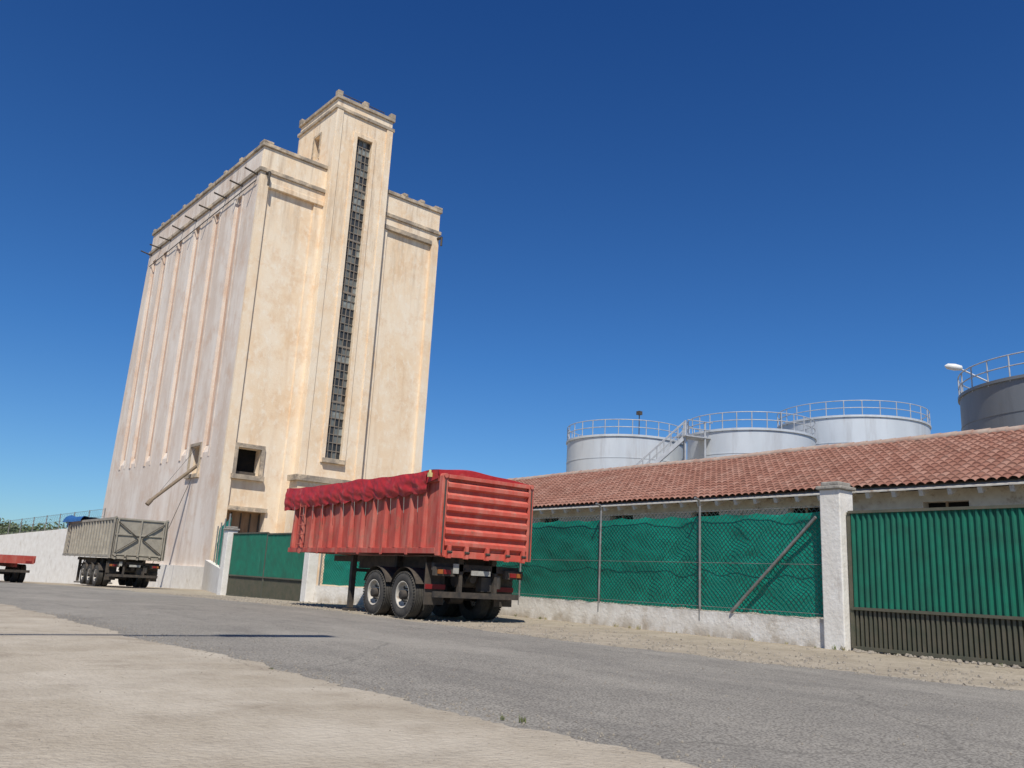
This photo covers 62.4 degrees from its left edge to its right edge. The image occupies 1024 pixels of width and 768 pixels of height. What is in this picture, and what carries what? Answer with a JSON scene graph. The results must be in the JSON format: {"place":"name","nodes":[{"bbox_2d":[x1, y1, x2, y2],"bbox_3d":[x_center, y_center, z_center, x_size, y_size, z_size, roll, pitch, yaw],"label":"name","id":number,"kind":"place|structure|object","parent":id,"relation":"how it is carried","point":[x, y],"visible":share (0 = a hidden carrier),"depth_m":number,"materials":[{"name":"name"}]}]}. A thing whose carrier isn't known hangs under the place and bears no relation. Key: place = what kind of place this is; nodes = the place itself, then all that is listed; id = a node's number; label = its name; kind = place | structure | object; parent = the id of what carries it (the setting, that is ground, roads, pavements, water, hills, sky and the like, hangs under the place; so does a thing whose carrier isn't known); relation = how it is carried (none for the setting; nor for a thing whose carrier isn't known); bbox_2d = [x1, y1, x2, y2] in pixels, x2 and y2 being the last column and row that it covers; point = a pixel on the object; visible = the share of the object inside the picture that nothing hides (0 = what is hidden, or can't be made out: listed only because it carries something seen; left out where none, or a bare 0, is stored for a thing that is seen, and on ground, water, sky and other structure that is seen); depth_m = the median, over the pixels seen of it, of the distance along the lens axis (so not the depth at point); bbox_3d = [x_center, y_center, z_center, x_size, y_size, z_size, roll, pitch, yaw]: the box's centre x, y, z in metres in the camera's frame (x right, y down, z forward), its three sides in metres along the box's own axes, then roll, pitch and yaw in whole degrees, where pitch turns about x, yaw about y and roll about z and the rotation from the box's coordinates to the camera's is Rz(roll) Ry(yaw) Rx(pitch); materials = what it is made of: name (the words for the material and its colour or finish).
{"place":"outdoors","nodes":[
{"label":"outdoors","id":0,"kind":"place"},
{"bbox_2d":[0,604,698,767],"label":"pavement","id":1,"kind":"structure","parent":0,"point":[156,727],"depth_m":4.99,"materials":[{"name":"concrete"}]},
{"bbox_2d":[0,582,1023,767],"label":"road","id":2,"kind":"structure","parent":0,"point":[742,733],"depth_m":7.86,"materials":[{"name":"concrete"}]},
{"bbox_2d":[0,554,35,582],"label":"flatbed trailer","id":3,"kind":"object","parent":2,"relation":"on","point":[14,570],"visible":1,"depth_m":44.32,"materials":[{"name":"red paint"}]},
{"bbox_2d":[0,580,1023,689],"bbox_3d":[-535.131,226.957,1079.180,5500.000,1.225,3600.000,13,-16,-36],"label":"ground","id":4,"kind":"structure","parent":0,"point":[882,665],"depth_m":14.29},
{"bbox_2d":[0,518,66,534],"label":"distant trees","id":5,"kind":"object","parent":4,"relation":"on","point":[50,526],"visible":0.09,"depth_m":93.41,"materials":[{"name":"green plant"}]},
{"bbox_2d":[0,528,125,585],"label":"white wall","id":6,"kind":"structure","parent":4,"relation":"on","point":[52,564],"depth_m":60.98,"materials":[{"name":"white paint"}]},
{"bbox_2d":[0,508,105,534],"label":"wall top fence","id":7,"kind":"object","parent":6,"relation":"on","point":[20,525],"depth_m":62.97,"materials":[{"name":"metal"}]},
{"bbox_2d":[62,515,168,587],"bbox_3d":[-21.105,8.625,44.182,2.783,3.636,10.320,13,-17,-37],"label":"tipper trailer","id":8,"kind":"object","parent":4,"relation":"on","point":[128,547],"visible":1,"depth_m":40.96,"materials":[{"name":"grey paint"}]},
{"bbox_2d":[201,560,219,593],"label":"boundary wall","id":9,"kind":"structure","parent":4,"relation":"on","point":[210,576],"depth_m":41.32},
{"bbox_2d":[213,514,231,566],"bbox_3d":[-13.516,7.719,39.253,0.169,2.700,11.963,8,-14,-20],"label":"green fence","id":10,"kind":"object","parent":9,"relation":"on","point":[218,550],"visible":0.59,"depth_m":40.98,"materials":[{"name":"fabric"}]},
{"bbox_2d":[217,526,239,594],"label":"gate pillar","id":11,"kind":"structure","parent":4,"relation":"on","point":[225,560],"depth_m":33.27,"materials":[{"name":"paint"}]},
{"bbox_2d":[226,532,304,600],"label":"metal gate","id":12,"kind":"structure","parent":4,"relation":"on","point":[265,565],"depth_m":30.70,"materials":[{"name":"green metal"}]},
{"bbox_2d":[101,89,442,589],"bbox_3d":[-19.659,-2.023,64.613,17.200,36.100,26.100,14,-17,-39],"label":"grain silo","id":13,"kind":"object","parent":4,"relation":"on","point":[282,340],"visible":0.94,"depth_m":57.02,"materials":[{"name":"beige paint"}]},
{"bbox_2d":[325,140,369,458],"bbox_3d":[-11.191,-6.183,57.493,1.200,22.800,0.040,14,-17,-39],"label":"strip window glass","id":14,"kind":"structure","parent":13,"relation":"in","point":[360,144],"depth_m":57.36,"materials":[{"name":"grey glass"}]},
{"bbox_2d":[325,139,370,459],"bbox_3d":[-11.181,-6.185,57.482,1.200,22.940,0.090,14,-17,-39],"label":"strip window frame","id":15,"kind":"structure","parent":13,"relation":"in","point":[343,291],"depth_m":57.38,"materials":[{"name":"metal"}]},
{"bbox_2d":[300,552,318,601],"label":"gate pillar","id":16,"kind":"structure","parent":4,"relation":"on","point":[309,574],"depth_m":27.93,"materials":[{"name":"paint"}]},
{"bbox_2d":[284,469,533,619],"bbox_3d":[-3.009,4.072,21.239,2.610,3.236,8.170,13,-16,-36],"label":"tipper trailer","id":17,"kind":"object","parent":4,"relation":"on","point":[427,543],"visible":1,"depth_m":18.74,"materials":[{"name":"red paint"}]},
{"bbox_2d":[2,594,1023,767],"bbox_3d":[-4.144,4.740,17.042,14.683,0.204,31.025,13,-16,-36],"label":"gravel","id":18,"kind":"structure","parent":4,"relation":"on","point":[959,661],"depth_m":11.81,"materials":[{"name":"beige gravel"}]},
{"bbox_2d":[313,585,824,647],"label":"wall","id":19,"kind":"structure","parent":4,"relation":"on","point":[790,630],"depth_m":18.54,"materials":[{"name":"white concrete"}]},
{"bbox_2d":[318,554,369,586],"bbox_3d":[-3.742,5.479,26.439,6.258,2.200,0.168,-6,-16,34],"label":"green fence","id":20,"kind":"object","parent":19,"relation":"on","point":[337,573],"visible":0.1,"depth_m":27.66,"materials":[{"name":"fabric"}]},
{"bbox_2d":[497,497,823,620],"bbox_3d":[2.341,4.138,20.218,0.368,2.585,11.428,13,-16,-36],"label":"chain link fence","id":21,"kind":"object","parent":19,"relation":"on","point":[763,563],"visible":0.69,"depth_m":18.52,"materials":[{"name":"green fabric"}]},
{"bbox_2d":[566,419,682,471],"bbox_3d":[7.821,9.073,59.044,8.420,11.880,8.420,13,-16,-36],"label":"storage tank","id":22,"kind":"object","parent":4,"relation":"on","point":[592,451],"visible":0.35,"depth_m":56.42,"materials":[{"name":"silver metal"}]},
{"bbox_2d":[636,411,641,434],"bbox_3d":[8.771,2.892,58.286,0.300,2.050,0.300,13,-16,-36],"label":"floodlight","id":23,"kind":"object","parent":22,"relation":"attached to","point":[639,413],"visible":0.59,"depth_m":58.35,"materials":[{"name":"metal"}]},
{"bbox_2d":[270,614,1008,722],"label":"weeds","id":24,"kind":"object","parent":4,"relation":"on","point":[522,719],"visible":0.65,"depth_m":14.90,"materials":[{"name":"green plant"}]},
{"bbox_2d":[635,419,712,464],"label":"tank stairs","id":25,"kind":"structure","parent":4,"relation":"on","point":[684,438],"depth_m":52.77,"materials":[{"name":"metal"}]},
{"bbox_2d":[687,411,816,459],"bbox_3d":[15.417,8.396,54.465,8.260,11.880,8.260,13,-16,-36],"label":"storage tank","id":26,"kind":"object","parent":4,"relation":"on","point":[722,441],"visible":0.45,"depth_m":52.02,"materials":[{"name":"silver metal"}]},
{"bbox_2d":[508,425,1023,618],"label":"warehouse","id":27,"kind":"structure","parent":4,"relation":"on","point":[980,467],"depth_m":22.63,"materials":[{"name":"tile"}]},
{"bbox_2d":[815,481,855,650],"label":"gate pillar","id":28,"kind":"structure","parent":4,"relation":"on","point":[836,502],"depth_m":15.52,"materials":[{"name":"paint"}]},
{"bbox_2d":[777,400,931,445],"bbox_3d":[24.694,9.192,60.823,10.560,14.180,10.560,13,-16,-36],"label":"storage tank","id":29,"kind":"object","parent":4,"relation":"on","point":[836,429],"visible":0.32,"depth_m":57.48,"materials":[{"name":"silver metal"}]},
{"bbox_2d":[846,504,1023,666],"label":"metal gate","id":30,"kind":"structure","parent":4,"relation":"on","point":[943,582],"depth_m":14.13,"materials":[{"name":"green metal"}]},
{"bbox_2d":[957,351,1023,430],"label":"storage tank","id":31,"kind":"object","parent":4,"relation":"on","point":[997,403],"visible":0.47,"depth_m":37.73,"materials":[{"name":"metal"}]},
{"bbox_2d":[945,364,986,381],"bbox_3d":[22.198,0.055,39.920,3.076,2.147,0.580,1,-13,8],"label":"street lamp","id":32,"kind":"object","parent":31,"relation":"attached to","point":[955,367],"visible":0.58,"depth_m":40.20,"materials":[{"name":"metal"}]},
{"bbox_2d":[0,0,1023,528],"label":"sky","id":33,"kind":"structure","parent":0,"point":[673,212],"materials":[{"name":"blue"}]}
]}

